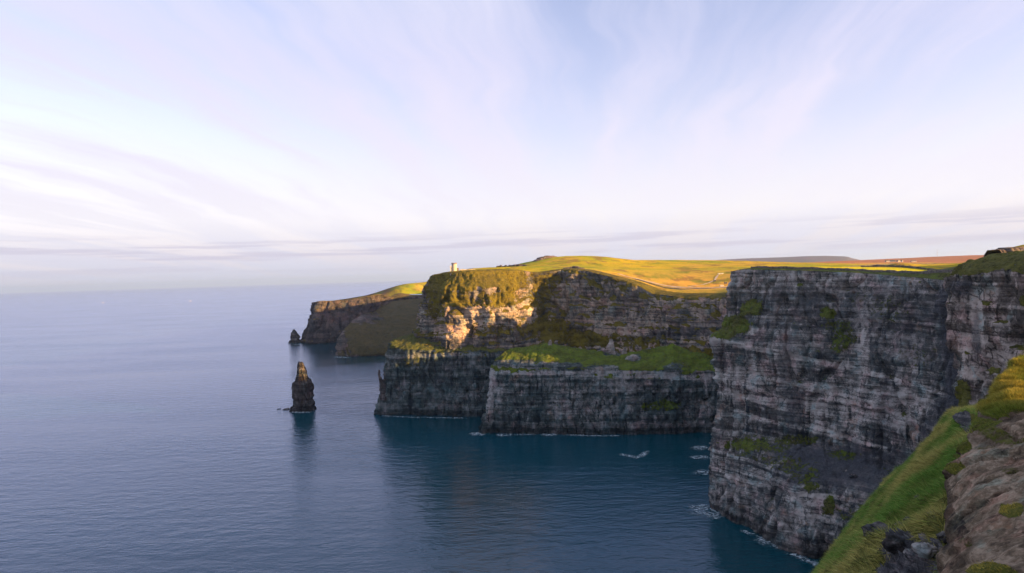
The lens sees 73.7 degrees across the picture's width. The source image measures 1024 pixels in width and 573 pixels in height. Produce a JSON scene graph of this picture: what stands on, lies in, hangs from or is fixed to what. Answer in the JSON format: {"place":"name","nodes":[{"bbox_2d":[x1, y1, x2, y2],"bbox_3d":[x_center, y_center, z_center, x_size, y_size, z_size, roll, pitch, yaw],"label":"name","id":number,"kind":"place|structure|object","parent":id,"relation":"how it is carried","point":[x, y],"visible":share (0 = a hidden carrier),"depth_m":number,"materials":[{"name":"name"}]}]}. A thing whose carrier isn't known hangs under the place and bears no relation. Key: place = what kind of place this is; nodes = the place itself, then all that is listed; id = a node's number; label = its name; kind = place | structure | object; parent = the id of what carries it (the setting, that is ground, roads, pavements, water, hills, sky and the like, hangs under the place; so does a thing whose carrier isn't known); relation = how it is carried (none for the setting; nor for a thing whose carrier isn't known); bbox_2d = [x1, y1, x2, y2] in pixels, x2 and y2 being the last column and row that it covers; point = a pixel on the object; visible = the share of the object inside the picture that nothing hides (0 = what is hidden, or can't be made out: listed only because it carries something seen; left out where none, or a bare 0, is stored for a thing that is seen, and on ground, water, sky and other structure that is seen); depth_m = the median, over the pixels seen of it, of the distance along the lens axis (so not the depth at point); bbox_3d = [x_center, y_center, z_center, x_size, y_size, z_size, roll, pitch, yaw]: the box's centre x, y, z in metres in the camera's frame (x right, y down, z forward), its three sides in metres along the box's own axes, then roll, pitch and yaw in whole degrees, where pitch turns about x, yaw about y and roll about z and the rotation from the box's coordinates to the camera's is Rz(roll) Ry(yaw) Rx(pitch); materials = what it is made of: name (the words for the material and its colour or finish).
{"place":"outdoors","nodes":[
{"label":"outdoors","id":0,"kind":"place"},
{"bbox_2d":[335,298,422,356],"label":"slope","id":1,"kind":"structure","parent":0,"point":[375,332],"depth_m":1968.98,"materials":[{"name":"green plant"}]},
{"bbox_2d":[0,280,820,572],"bbox_3d":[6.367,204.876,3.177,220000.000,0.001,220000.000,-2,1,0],"label":"sea","id":2,"kind":"structure","parent":0,"point":[155,430],"depth_m":744.37,"materials":[{"name":"liquid"}]},
{"bbox_2d":[288,329,300,342],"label":"sea stack","id":3,"kind":"object","parent":2,"relation":"in","point":[294,336],"visible":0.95,"depth_m":2333.18,"materials":[{"name":"grey stone"}]},
{"bbox_2d":[289,361,315,411],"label":"sea stack","id":4,"kind":"object","parent":2,"relation":"in","point":[302,388],"visible":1,"depth_m":1087.55,"materials":[{"name":"grey stone"}]},
{"bbox_2d":[300,293,422,343],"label":"headland","id":5,"kind":"structure","parent":2,"relation":"in","point":[329,321],"depth_m":2310.06,"materials":[{"name":"grey stone"}]},
{"bbox_2d":[374,328,544,416],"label":"headland ledge","id":6,"kind":"object","parent":2,"relation":"in","point":[420,378],"visible":0.47,"depth_m":1028.00,"materials":[{"name":"grey stone"}]},
{"bbox_2d":[378,369,386,399],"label":"rock pinnacle","id":7,"kind":"object","parent":6,"relation":"on","point":[382,387],"visible":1,"depth_m":1041.02,"materials":[{"name":"grey stone"}]},
{"bbox_2d":[340,357,816,564],"bbox_3d":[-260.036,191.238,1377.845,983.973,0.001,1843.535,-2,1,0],"label":"sea foam","id":8,"kind":"object","parent":2,"relation":"on","point":[697,507],"visible":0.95,"depth_m":588.25,"materials":[{"name":"grey"}]},
{"bbox_2d":[0,0,1023,292],"label":"sky","id":9,"kind":"structure","parent":0,"point":[145,144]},
{"bbox_2d":[412,268,726,356],"bbox_3d":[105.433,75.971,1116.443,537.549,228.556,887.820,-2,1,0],"label":"headland cliff","id":10,"kind":"structure","parent":0,"point":[587,309],"depth_m":1060.38,"materials":[{"name":"grey stone"}]},
{"bbox_2d":[450,263,458,270],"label":"stone tower","id":11,"kind":"structure","parent":10,"relation":"on","point":[453,267],"depth_m":1131.64,"materials":[{"name":"beige stone"}]},
{"bbox_2d":[563,266,584,268],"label":"rock outcrop","id":12,"kind":"object","parent":10,"relation":"on","point":[574,267],"visible":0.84,"depth_m":1187.68,"materials":[{"name":"brown stone"}]},
{"bbox_2d":[478,343,719,434],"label":"cliff","id":13,"kind":"structure","parent":0,"point":[671,388],"depth_m":880.31,"materials":[{"name":"grey stone"}]},
{"bbox_2d":[605,338,615,354],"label":"rock pinnacle","id":14,"kind":"object","parent":13,"relation":"on","point":[610,348],"visible":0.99,"depth_m":947.08,"materials":[{"name":"grey stone"}]},
{"bbox_2d":[625,354,638,360],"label":"boulder","id":15,"kind":"object","parent":13,"relation":"on","point":[632,357],"visible":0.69,"depth_m":911.63,"materials":[{"name":"grey stone"}]},
{"bbox_2d":[620,274,726,287],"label":"path","id":16,"kind":"structure","parent":0,"point":[672,286],"depth_m":1072.47,"materials":[{"name":"beige soil"}]},
{"bbox_2d":[344,245,1023,299],"bbox_3d":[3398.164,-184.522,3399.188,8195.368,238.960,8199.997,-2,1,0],"label":"land","id":17,"kind":"structure","parent":0,"point":[685,273],"depth_m":1367.57,"materials":[{"name":"green plant"}]},
{"bbox_2d":[496,264,525,266],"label":"rock outcrop","id":18,"kind":"object","parent":17,"relation":"on","point":[515,265],"visible":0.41,"depth_m":1469.05,"materials":[{"name":"grey stone"}]},
{"bbox_2d":[532,256,556,261],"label":"rock outcrop","id":19,"kind":"object","parent":17,"relation":"on","point":[541,258],"visible":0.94,"depth_m":1581.89,"materials":[{"name":"grey stone"}]},
{"bbox_2d":[636,279,726,289],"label":"stone wall","id":20,"kind":"structure","parent":17,"relation":"on","point":[679,288],"depth_m":1052.49,"materials":[{"name":"grey stone"}]},
{"bbox_2d":[844,263,935,266],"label":"stone wall","id":21,"kind":"structure","parent":17,"relation":"on","point":[883,264],"depth_m":1239.43,"materials":[{"name":"grey stone"}]},
{"bbox_2d":[861,265,936,269],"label":"stone wall","id":22,"kind":"structure","parent":17,"relation":"on","point":[915,267],"depth_m":586.24,"materials":[{"name":"grey stone"}]},
{"bbox_2d":[984,246,1023,255],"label":"rock outcrop","id":23,"kind":"object","parent":17,"relation":"on","point":[1003,250],"visible":0.54,"depth_m":424.78,"materials":[{"name":"grey stone"}]},
{"bbox_2d":[724,256,857,261],"bbox_3d":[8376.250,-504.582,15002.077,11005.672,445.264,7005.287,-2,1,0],"label":"hills","id":24,"kind":"structure","parent":0,"point":[810,259],"depth_m":13910.87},
{"bbox_2d":[708,266,958,558],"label":"cliff","id":25,"kind":"structure","parent":0,"point":[824,379],"depth_m":514.35,"materials":[{"name":"grey stone"}]},
{"bbox_2d":[751,266,952,273],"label":"grass on cliff top","id":26,"kind":"structure","parent":25,"relation":"on","point":[918,272],"depth_m":511.97,"materials":[{"name":"green plant"}]},
{"bbox_2d":[849,474,856,477],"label":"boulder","id":27,"kind":"object","parent":25,"relation":"on","point":[852,475],"visible":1,"depth_m":484.57,"materials":[{"name":"grey stone"}]},
{"bbox_2d":[811,404,977,572],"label":"grass slope","id":28,"kind":"structure","parent":0,"point":[908,561],"depth_m":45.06,"materials":[{"name":"green plant"}]},
{"bbox_2d":[861,521,892,536],"bbox_3d":[27.556,18.554,51.403,2.463,1.245,1.926,-2,1,-14],"label":"boulder","id":29,"kind":"object","parent":28,"relation":"on","point":[868,528],"visible":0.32,"depth_m":51.29,"materials":[{"name":"grey stone"}]},
{"bbox_2d":[881,535,905,552],"bbox_3d":[25.072,16.896,44.775,1.893,1.178,1.478,-2,1,-23],"label":"boulder","id":30,"kind":"object","parent":28,"relation":"on","point":[892,543],"visible":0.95,"depth_m":44.38,"materials":[{"name":"grey stone"}]},
{"bbox_2d":[911,542,937,558],"bbox_3d":[24.855,15.853,41.109,1.172,0.968,1.579,-2,1,-5],"label":"boulder","id":31,"kind":"object","parent":28,"relation":"on","point":[924,550],"visible":1,"depth_m":40.72,"materials":[{"name":"grey stone"}]},
{"bbox_2d":[936,531,946,543],"bbox_3d":[27.023,15.665,42.548,1.162,0.806,1.363,-2,1,2],"label":"boulder","id":32,"kind":"object","parent":28,"relation":"on","point":[942,535],"visible":0.41,"depth_m":42.41,"materials":[{"name":"grey stone"}]},
{"bbox_2d":[936,352,1023,572],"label":"rock ledge","id":33,"kind":"object","parent":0,"point":[984,485],"visible":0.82,"depth_m":22.59,"materials":[{"name":"grey stone"}]},
{"bbox_2d":[944,351,1023,572],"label":"grass","id":34,"kind":"structure","parent":33,"relation":"on","point":[1013,402],"depth_m":36.17,"materials":[{"name":"green plant"}]},
{"bbox_2d":[943,250,1023,407],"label":"cliff","id":35,"kind":"structure","parent":0,"point":[984,324],"depth_m":284.34,"materials":[{"name":"grey stone"}]}
]}

